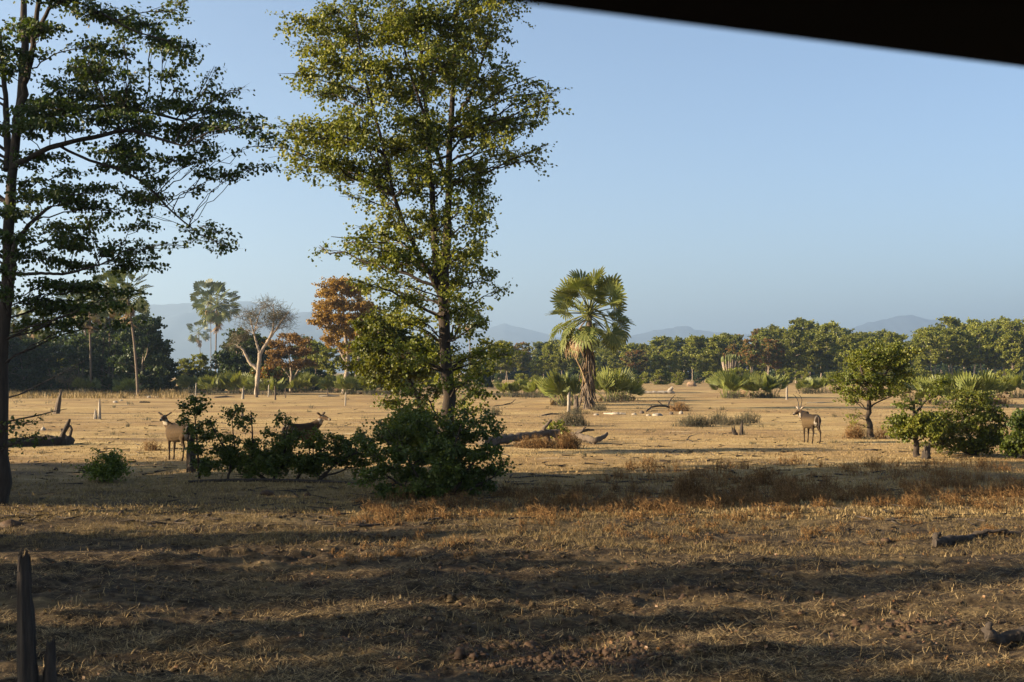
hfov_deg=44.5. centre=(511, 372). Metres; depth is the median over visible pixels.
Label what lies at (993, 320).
woodland tree
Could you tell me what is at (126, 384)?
palm bush
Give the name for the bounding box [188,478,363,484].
fallen log
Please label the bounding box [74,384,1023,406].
dry litter
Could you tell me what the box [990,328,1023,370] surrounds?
woodland tree
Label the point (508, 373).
undergrowth bush
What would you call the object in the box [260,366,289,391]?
undergrowth bush
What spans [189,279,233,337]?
fan palm
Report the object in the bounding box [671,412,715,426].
dry bush
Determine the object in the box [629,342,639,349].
woodland tree
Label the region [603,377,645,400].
palm bush
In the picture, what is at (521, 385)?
palm bush
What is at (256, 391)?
dead stem
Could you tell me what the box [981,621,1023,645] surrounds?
fallen log
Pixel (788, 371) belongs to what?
undergrowth bush
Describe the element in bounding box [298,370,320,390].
palm bush
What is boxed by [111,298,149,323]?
fan palm
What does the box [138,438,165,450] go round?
dry bush
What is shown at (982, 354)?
woodland tree
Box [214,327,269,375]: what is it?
evergreen tree
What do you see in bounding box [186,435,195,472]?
tree stump
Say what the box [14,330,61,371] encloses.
evergreen tree
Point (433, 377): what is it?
undergrowth bush
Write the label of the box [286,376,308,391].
palm bush
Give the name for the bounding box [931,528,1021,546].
fallen log
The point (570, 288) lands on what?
fan palm
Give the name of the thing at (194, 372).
undergrowth bush
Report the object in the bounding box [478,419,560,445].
fallen log
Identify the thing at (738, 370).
undergrowth bush
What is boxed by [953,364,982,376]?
undergrowth bush
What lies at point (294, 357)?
evergreen tree
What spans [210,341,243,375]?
evergreen tree
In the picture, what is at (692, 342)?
woodland tree
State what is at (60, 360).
woodland tree
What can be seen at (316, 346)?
woodland tree
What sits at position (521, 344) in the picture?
woodland tree
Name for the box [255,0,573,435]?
mopane tree
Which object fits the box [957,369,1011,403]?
palm bush
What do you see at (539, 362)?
woodland tree
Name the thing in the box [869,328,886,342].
woodland tree
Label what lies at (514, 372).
undergrowth bush
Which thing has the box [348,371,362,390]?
undergrowth bush
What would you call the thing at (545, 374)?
undergrowth bush
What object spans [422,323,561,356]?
hills
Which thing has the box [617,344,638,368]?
woodland tree
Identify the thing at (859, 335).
woodland tree
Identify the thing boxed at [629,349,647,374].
woodland tree
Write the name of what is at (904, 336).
woodland tree
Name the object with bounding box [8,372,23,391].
undergrowth bush
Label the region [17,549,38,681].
tree stump
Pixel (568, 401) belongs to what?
tree stump
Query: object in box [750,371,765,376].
undergrowth bush
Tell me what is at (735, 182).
sky
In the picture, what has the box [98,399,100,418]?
tree stump
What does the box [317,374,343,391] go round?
palm bush
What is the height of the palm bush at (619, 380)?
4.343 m
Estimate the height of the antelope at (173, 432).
1.631 m
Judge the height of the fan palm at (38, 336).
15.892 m
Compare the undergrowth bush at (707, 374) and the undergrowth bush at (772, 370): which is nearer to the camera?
the undergrowth bush at (707, 374)
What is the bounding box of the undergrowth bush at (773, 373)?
[770,370,782,380]
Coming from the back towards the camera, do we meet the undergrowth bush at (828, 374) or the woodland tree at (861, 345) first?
the woodland tree at (861, 345)
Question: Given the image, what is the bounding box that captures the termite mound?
[687,381,696,385]
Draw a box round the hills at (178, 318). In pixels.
[11,301,477,372]
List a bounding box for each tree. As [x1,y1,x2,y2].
[0,0,303,504]
[8,337,51,392]
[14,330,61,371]
[25,339,77,392]
[48,358,77,379]
[50,333,104,391]
[53,321,108,378]
[80,325,142,391]
[99,322,162,390]
[105,313,174,392]
[143,345,178,391]
[176,358,194,375]
[186,353,212,371]
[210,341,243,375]
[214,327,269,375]
[219,294,298,394]
[230,332,267,374]
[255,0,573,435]
[260,345,287,360]
[261,332,319,390]
[290,335,320,375]
[303,339,330,372]
[306,275,379,393]
[314,346,342,376]
[330,301,467,409]
[335,341,355,371]
[348,340,379,370]
[362,301,391,358]
[451,355,461,374]
[468,347,488,373]
[486,340,516,381]
[496,340,517,380]
[499,347,517,381]
[512,342,532,364]
[513,350,531,370]
[528,358,545,379]
[529,341,543,356]
[532,341,549,374]
[538,342,558,372]
[549,339,562,348]
[549,342,574,373]
[562,349,575,377]
[569,351,585,375]
[595,340,620,367]
[595,356,599,371]
[597,348,610,370]
[605,350,622,372]
[608,339,624,369]
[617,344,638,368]
[620,351,638,371]
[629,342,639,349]
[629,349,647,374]
[637,343,651,372]
[646,335,675,361]
[648,353,665,376]
[657,337,673,353]
[660,348,682,372]
[669,336,688,369]
[676,355,691,382]
[677,333,705,380]
[691,335,719,379]
[694,352,711,382]
[703,336,729,372]
[704,332,730,347]
[709,334,729,367]
[721,344,744,370]
[721,354,747,373]
[726,334,746,364]
[739,338,767,371]
[747,328,760,338]
[749,334,772,371]
[752,327,782,371]
[758,338,782,372]
[763,339,785,370]
[765,324,780,349]
[773,327,792,374]
[778,327,812,382]
[788,317,816,367]
[796,330,827,376]
[808,333,845,374]
[811,325,828,377]
[813,320,847,370]
[821,337,925,436]
[827,335,856,372]
[837,325,854,336]
[848,340,867,373]
[851,331,867,342]
[856,336,883,350]
[862,332,878,339]
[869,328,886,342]
[873,335,888,369]
[879,374,955,456]
[881,331,904,377]
[882,342,895,369]
[885,332,908,343]
[901,339,913,366]
[909,331,929,375]
[910,327,932,367]
[911,329,948,372]
[911,354,927,373]
[923,324,946,374]
[928,316,969,376]
[933,328,970,373]
[949,335,980,372]
[960,317,984,323]
[961,322,989,374]
[965,325,998,371]
[980,337,1008,372]
[981,318,999,367]
[981,319,996,371]
[990,318,1011,375]
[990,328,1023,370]
[996,320,1022,370]
[999,316,1019,321]
[1014,327,1023,361]
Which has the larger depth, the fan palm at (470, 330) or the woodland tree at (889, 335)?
the woodland tree at (889, 335)
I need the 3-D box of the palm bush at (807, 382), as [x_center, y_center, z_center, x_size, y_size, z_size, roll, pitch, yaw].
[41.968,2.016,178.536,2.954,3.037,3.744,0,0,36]
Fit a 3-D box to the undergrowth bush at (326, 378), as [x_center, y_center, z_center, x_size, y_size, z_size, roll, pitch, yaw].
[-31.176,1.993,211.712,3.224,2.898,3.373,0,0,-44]
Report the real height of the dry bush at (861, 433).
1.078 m
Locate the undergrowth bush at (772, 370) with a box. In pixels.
[751,357,778,376]
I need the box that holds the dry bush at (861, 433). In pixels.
[836,422,887,438]
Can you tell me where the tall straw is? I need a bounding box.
[9,387,189,398]
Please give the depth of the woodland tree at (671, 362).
356.41 m
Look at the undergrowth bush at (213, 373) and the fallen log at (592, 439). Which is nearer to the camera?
the fallen log at (592, 439)
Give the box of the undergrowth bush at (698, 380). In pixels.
[693,373,705,383]
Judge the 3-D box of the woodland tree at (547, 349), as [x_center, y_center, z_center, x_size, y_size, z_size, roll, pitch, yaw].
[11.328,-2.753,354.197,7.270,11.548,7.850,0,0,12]
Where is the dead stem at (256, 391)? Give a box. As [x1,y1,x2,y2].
[255,384,257,396]
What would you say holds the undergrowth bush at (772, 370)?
on the ground at (704, 397)
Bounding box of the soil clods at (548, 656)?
[42,506,1023,681]
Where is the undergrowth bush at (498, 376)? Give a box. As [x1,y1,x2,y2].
[493,373,504,382]
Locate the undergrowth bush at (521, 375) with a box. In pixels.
[514,373,528,382]
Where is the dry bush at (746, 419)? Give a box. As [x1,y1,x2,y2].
[731,408,761,424]
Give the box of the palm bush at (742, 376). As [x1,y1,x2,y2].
[724,372,755,396]
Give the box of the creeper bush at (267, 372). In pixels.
[248,364,288,393]
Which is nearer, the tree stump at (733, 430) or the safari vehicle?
the safari vehicle
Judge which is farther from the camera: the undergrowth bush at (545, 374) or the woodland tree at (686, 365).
the undergrowth bush at (545, 374)
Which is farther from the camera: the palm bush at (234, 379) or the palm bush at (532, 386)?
the palm bush at (234, 379)
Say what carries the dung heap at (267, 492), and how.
on the ground at (704, 397)
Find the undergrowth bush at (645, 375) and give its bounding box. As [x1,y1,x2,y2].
[639,371,650,383]
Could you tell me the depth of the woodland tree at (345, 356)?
263.16 m
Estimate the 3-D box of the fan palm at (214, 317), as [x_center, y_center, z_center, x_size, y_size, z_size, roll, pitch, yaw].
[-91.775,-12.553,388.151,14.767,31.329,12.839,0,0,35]
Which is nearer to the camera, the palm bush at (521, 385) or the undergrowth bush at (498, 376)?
the palm bush at (521, 385)
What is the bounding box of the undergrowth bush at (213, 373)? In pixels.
[200,370,218,390]
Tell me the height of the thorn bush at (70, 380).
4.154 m
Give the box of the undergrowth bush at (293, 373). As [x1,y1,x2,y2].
[284,372,299,389]
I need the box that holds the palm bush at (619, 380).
[594,366,633,401]
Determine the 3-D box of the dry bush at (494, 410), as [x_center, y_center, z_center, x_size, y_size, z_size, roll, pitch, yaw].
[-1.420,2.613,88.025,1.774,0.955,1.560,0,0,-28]
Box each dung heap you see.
[0,519,21,527]
[260,490,274,495]
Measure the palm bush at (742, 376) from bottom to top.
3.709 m
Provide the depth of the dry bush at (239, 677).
11.79 m
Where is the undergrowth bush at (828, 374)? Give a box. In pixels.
[825,372,839,383]
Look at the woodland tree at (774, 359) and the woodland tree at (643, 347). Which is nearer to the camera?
the woodland tree at (774, 359)
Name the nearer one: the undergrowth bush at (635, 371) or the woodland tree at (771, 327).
the undergrowth bush at (635, 371)
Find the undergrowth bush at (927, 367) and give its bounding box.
[917,365,934,377]
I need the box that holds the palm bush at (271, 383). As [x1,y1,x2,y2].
[259,376,287,394]
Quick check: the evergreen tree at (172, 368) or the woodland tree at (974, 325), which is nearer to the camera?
the evergreen tree at (172, 368)
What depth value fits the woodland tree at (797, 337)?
350.70 m
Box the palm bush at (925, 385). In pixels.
[907,372,955,404]
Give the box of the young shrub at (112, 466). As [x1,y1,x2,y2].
[69,447,133,482]
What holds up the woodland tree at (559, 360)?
on the ground at (704, 397)
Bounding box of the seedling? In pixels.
[542,420,574,439]
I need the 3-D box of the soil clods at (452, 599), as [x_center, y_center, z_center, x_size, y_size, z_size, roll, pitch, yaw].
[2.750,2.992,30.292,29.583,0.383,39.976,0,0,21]
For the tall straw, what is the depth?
149.21 m
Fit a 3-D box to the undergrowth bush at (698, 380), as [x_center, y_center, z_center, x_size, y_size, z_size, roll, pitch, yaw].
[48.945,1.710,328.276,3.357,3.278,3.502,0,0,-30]
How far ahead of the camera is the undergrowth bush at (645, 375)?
331.02 m
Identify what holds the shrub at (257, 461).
on the ground at (704, 397)
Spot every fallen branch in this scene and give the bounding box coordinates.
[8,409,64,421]
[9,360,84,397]
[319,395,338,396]
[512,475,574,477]
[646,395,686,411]
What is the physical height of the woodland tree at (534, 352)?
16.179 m
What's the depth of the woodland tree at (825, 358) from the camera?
358.55 m
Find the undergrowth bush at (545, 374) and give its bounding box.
[540,367,559,378]
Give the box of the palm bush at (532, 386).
[522,376,544,396]
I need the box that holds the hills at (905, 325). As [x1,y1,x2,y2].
[849,315,995,372]
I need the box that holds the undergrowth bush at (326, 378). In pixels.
[319,376,333,389]
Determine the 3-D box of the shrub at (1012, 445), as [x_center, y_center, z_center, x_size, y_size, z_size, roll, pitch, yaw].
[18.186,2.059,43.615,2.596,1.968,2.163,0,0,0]
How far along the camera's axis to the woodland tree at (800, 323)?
426.93 m
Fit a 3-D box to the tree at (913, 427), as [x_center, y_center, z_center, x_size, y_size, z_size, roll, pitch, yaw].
[14.502,1.550,44.572,2.498,3.006,2.261,0,0,0]
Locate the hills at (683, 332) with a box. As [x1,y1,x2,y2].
[594,326,751,369]
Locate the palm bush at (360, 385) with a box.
[354,375,380,393]
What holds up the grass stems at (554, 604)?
on the ground at (704, 397)
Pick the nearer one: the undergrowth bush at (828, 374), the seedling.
the seedling
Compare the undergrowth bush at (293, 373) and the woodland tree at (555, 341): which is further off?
the woodland tree at (555, 341)
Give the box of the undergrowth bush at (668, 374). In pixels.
[658,372,672,384]
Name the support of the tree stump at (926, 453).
on the ground at (704, 397)
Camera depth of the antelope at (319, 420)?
43.70 m
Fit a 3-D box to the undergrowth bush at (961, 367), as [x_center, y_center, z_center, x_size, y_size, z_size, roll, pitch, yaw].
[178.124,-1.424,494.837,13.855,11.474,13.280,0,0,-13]
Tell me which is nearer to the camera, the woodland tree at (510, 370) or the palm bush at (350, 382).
the palm bush at (350, 382)
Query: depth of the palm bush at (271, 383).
164.57 m
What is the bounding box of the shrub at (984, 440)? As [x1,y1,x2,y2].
[912,387,1012,455]
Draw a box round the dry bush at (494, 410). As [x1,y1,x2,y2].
[482,403,505,415]
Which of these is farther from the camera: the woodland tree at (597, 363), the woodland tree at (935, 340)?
the woodland tree at (597, 363)
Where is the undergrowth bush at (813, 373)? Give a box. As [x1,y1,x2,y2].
[807,364,825,377]
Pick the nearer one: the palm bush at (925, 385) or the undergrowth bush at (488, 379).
the palm bush at (925, 385)
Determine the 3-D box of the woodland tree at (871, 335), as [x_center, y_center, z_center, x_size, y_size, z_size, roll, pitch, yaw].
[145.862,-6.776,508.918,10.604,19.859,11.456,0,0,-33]
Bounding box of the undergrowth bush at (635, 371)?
[622,366,639,380]
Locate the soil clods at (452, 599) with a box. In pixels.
[0,467,1023,681]
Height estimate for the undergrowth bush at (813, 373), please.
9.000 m
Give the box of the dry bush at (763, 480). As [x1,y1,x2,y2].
[741,460,779,485]
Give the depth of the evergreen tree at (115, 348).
186.79 m
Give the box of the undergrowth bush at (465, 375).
[457,374,472,388]
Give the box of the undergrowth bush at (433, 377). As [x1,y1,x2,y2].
[428,370,441,386]
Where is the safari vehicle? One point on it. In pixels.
(989, 31)
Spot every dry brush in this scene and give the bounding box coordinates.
[12,395,1017,458]
[326,464,1023,563]
[595,450,1019,484]
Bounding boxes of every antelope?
[158,412,190,460]
[282,412,330,453]
[793,394,820,443]
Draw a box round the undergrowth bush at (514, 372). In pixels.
[509,364,530,376]
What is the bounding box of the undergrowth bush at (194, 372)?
[185,369,210,391]
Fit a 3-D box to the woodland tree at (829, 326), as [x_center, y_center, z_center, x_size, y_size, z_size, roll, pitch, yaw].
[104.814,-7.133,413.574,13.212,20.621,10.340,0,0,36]
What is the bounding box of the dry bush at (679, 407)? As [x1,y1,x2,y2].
[668,400,692,410]
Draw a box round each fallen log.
[8,419,74,446]
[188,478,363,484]
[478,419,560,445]
[571,427,607,444]
[603,412,625,414]
[636,387,674,393]
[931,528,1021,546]
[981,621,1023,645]
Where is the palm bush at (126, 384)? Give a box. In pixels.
[112,377,144,393]
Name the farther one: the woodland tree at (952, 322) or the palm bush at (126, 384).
the woodland tree at (952, 322)
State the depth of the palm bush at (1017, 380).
146.63 m
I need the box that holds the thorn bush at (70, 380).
[47,366,86,392]
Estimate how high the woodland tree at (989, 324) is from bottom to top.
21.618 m
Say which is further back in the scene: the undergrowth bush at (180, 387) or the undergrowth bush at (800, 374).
the undergrowth bush at (800, 374)
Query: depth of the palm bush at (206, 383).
173.56 m
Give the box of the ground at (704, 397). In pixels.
[0,373,1023,681]
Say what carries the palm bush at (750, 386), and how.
on the ground at (704, 397)
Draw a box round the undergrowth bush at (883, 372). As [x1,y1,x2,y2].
[878,370,892,376]
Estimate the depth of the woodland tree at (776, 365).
356.57 m
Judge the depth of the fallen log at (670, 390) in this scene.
173.49 m
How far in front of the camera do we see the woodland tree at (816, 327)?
438.73 m
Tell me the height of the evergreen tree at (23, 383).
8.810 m
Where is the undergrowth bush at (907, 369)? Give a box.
[898,367,917,379]
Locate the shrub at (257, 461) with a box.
[175,391,381,479]
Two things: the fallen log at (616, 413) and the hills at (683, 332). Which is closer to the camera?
the fallen log at (616, 413)
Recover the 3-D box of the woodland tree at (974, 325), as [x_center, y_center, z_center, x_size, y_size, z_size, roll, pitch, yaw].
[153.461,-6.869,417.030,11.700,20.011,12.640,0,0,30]
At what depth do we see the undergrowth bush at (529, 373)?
497.18 m
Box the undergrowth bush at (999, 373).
[996,368,1018,379]
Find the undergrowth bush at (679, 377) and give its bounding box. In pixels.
[671,372,687,384]
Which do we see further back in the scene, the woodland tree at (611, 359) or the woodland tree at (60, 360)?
the woodland tree at (611, 359)
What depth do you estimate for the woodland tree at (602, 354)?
428.69 m
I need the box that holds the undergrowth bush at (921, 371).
[915,369,931,378]
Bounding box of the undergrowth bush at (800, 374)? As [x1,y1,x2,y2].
[792,371,808,382]
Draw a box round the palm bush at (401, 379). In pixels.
[374,373,407,393]
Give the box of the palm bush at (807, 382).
[795,377,815,392]
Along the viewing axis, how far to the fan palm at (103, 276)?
187.44 m
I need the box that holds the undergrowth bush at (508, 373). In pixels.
[493,372,510,379]
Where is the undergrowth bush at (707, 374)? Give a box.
[702,371,714,382]
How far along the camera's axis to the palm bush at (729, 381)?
146.17 m
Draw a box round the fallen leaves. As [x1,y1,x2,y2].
[0,482,1022,681]
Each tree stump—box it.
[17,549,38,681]
[43,636,56,681]
[52,390,61,413]
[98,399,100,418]
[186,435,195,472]
[567,392,570,411]
[573,394,578,412]
[731,426,737,434]
[739,420,742,434]
[921,443,930,458]
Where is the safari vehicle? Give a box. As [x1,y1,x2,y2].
[500,0,1023,66]
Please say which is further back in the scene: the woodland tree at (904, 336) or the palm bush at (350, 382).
the woodland tree at (904, 336)
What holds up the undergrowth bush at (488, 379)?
on the ground at (704, 397)
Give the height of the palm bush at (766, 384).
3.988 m
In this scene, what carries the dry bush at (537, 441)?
on the ground at (704, 397)
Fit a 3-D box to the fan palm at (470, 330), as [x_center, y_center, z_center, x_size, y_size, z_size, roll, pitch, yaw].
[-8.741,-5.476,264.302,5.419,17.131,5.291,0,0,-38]
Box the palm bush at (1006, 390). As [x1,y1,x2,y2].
[991,376,1017,397]
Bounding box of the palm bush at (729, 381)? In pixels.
[707,368,747,397]
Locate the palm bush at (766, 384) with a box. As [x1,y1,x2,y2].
[751,372,789,397]
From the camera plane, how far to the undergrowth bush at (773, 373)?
333.02 m
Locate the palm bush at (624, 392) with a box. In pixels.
[598,370,639,395]
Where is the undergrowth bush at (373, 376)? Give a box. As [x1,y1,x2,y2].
[359,370,380,390]
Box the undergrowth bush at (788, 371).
[775,368,796,383]
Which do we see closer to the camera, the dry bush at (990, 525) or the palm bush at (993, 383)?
the dry bush at (990, 525)
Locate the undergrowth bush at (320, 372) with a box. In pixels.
[305,368,326,389]
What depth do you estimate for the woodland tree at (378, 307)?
227.60 m
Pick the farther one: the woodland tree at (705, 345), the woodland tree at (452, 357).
the woodland tree at (705, 345)
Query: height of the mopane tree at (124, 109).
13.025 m
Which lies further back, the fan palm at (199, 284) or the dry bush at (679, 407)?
the fan palm at (199, 284)
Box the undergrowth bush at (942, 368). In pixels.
[931,363,950,375]
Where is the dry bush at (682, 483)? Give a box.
[668,464,710,497]
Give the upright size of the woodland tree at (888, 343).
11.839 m
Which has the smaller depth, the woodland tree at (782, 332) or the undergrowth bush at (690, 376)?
the woodland tree at (782, 332)
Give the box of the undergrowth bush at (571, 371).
[561,368,581,383]
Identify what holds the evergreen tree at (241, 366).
on the ground at (704, 397)
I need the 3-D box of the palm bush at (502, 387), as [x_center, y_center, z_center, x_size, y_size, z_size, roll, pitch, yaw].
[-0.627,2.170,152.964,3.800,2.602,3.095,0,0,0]
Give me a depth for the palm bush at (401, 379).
169.47 m
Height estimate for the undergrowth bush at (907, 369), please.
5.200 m
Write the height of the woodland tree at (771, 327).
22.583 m
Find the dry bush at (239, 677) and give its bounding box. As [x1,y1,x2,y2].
[218,656,261,681]
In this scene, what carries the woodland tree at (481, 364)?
on the ground at (704, 397)
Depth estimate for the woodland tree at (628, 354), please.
353.31 m
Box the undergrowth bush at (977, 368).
[971,363,1005,377]
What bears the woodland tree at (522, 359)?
on the ground at (704, 397)
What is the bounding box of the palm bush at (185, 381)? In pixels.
[176,373,211,392]
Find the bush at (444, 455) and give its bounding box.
[347,401,514,500]
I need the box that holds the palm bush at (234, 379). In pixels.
[217,370,251,393]
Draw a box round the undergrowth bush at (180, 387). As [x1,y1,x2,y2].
[173,375,190,389]
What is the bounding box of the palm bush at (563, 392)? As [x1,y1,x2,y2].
[540,376,573,402]
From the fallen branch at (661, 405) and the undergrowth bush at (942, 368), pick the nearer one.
the fallen branch at (661, 405)
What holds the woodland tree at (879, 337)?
on the ground at (704, 397)
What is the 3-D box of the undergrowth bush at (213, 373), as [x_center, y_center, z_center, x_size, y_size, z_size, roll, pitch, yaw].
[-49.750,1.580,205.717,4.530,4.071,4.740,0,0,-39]
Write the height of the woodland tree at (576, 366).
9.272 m
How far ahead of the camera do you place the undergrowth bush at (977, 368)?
487.52 m
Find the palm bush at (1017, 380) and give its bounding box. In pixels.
[998,371,1023,397]
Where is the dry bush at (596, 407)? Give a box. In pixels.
[560,402,607,413]
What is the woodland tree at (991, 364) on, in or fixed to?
on the ground at (704, 397)
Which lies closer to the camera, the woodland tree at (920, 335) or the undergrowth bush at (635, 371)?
the undergrowth bush at (635, 371)
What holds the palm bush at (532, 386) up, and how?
on the ground at (704, 397)
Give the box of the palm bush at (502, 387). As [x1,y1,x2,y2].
[492,380,519,396]
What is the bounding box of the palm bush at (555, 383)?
[533,368,599,405]
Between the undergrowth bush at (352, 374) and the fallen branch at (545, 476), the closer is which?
the fallen branch at (545, 476)
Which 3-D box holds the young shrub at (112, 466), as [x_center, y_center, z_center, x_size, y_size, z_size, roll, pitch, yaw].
[-11.149,2.635,34.382,1.329,1.210,1.813,0,0,-43]
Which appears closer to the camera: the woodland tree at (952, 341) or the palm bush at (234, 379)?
the palm bush at (234, 379)
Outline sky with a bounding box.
[0,0,1023,338]
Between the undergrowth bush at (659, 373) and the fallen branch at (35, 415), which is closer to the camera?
the fallen branch at (35, 415)
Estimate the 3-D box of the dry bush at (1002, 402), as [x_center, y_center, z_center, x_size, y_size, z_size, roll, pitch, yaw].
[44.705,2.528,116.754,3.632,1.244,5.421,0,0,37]
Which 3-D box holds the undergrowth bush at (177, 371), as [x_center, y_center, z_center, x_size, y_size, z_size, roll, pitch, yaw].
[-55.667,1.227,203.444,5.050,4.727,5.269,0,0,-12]
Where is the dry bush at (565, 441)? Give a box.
[551,427,584,448]
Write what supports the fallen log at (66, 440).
on the ground at (704, 397)
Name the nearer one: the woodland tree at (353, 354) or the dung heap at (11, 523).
the dung heap at (11, 523)
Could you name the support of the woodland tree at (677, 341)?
on the ground at (704, 397)
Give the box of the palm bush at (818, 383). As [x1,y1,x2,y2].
[810,376,830,392]
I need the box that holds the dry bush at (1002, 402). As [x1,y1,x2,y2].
[989,395,1016,404]
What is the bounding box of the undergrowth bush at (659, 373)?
[650,369,669,384]
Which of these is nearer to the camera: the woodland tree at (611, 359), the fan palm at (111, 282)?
the fan palm at (111, 282)
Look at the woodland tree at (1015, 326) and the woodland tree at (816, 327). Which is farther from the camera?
the woodland tree at (816, 327)
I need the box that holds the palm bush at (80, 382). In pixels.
[71,376,100,392]
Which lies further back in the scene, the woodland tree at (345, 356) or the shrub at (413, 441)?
the woodland tree at (345, 356)
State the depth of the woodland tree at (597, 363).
362.17 m
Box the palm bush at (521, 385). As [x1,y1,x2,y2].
[507,377,535,396]
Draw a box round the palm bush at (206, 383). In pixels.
[197,375,232,393]
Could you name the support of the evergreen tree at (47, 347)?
on the ground at (704, 397)
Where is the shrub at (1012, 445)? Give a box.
[995,405,1023,458]
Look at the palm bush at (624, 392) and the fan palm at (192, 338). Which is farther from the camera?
the fan palm at (192, 338)
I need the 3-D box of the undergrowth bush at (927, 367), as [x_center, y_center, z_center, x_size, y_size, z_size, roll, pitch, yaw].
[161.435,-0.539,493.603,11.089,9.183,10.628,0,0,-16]
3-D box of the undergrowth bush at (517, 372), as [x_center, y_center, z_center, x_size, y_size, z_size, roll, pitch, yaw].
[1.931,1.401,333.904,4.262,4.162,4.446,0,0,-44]
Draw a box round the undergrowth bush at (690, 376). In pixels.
[686,367,699,379]
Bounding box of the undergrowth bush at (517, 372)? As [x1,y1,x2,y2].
[510,370,524,383]
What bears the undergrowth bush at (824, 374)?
on the ground at (704, 397)
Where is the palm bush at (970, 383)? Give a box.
[932,368,986,405]
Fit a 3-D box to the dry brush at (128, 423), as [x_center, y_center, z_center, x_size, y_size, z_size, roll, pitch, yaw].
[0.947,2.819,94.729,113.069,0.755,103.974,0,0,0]
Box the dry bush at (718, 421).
[705,409,740,425]
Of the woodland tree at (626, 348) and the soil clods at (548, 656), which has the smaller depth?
the soil clods at (548, 656)
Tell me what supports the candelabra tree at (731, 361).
on the ground at (704, 397)
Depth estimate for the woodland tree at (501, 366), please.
346.96 m
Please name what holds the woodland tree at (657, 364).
on the ground at (704, 397)
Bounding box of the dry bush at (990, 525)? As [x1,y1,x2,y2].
[956,522,1016,543]
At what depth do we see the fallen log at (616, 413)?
89.15 m
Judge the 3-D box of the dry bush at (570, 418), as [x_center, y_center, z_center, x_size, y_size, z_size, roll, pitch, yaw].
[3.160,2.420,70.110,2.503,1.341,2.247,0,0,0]
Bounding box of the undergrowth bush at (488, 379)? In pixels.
[470,365,494,387]
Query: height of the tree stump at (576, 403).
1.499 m
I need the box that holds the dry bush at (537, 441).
[511,430,557,448]
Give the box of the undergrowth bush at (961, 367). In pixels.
[950,364,976,373]
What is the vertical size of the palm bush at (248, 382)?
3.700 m
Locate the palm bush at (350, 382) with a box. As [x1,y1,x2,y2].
[332,375,363,393]
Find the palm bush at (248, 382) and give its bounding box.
[236,375,263,393]
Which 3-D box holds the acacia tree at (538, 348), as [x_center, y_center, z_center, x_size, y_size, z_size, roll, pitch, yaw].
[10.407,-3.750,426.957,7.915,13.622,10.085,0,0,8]
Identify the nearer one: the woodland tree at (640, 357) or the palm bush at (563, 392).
the palm bush at (563, 392)
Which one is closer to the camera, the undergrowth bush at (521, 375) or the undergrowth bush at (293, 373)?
the undergrowth bush at (293, 373)
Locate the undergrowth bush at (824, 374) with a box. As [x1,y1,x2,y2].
[822,370,835,381]
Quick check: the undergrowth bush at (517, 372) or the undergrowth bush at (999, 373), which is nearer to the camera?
the undergrowth bush at (999, 373)
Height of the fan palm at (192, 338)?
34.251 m
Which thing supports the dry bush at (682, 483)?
on the ground at (704, 397)
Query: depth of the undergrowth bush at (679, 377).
298.31 m
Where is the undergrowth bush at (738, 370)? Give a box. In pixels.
[728,367,749,377]
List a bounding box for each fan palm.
[9,307,30,345]
[23,306,58,341]
[55,279,95,375]
[71,292,108,391]
[89,268,129,391]
[90,280,130,388]
[105,268,152,394]
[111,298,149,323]
[186,319,209,348]
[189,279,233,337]
[194,281,240,370]
[456,309,481,367]
[545,266,635,408]
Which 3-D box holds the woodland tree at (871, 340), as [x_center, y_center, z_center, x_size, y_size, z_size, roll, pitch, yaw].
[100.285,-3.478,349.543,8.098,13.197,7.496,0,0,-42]
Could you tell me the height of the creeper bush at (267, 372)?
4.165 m
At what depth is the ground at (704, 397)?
19.96 m
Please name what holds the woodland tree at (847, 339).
on the ground at (704, 397)
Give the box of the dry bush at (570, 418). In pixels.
[552,406,589,426]
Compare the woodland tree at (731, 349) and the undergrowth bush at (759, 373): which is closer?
the undergrowth bush at (759, 373)
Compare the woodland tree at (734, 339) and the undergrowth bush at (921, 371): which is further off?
the woodland tree at (734, 339)
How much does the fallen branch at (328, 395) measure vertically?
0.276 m
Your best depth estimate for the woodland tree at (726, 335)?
492.50 m
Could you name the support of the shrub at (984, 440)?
on the ground at (704, 397)
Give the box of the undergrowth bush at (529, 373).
[525,359,542,379]
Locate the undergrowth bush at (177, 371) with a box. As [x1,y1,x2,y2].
[166,369,182,390]
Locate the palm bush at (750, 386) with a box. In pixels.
[740,373,782,396]
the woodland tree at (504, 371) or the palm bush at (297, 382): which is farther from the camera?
the woodland tree at (504, 371)
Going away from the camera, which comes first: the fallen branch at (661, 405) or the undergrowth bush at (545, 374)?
the fallen branch at (661, 405)
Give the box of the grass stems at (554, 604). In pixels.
[39,514,1023,674]
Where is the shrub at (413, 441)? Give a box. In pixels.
[376,400,440,470]
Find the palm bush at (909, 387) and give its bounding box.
[885,373,931,401]

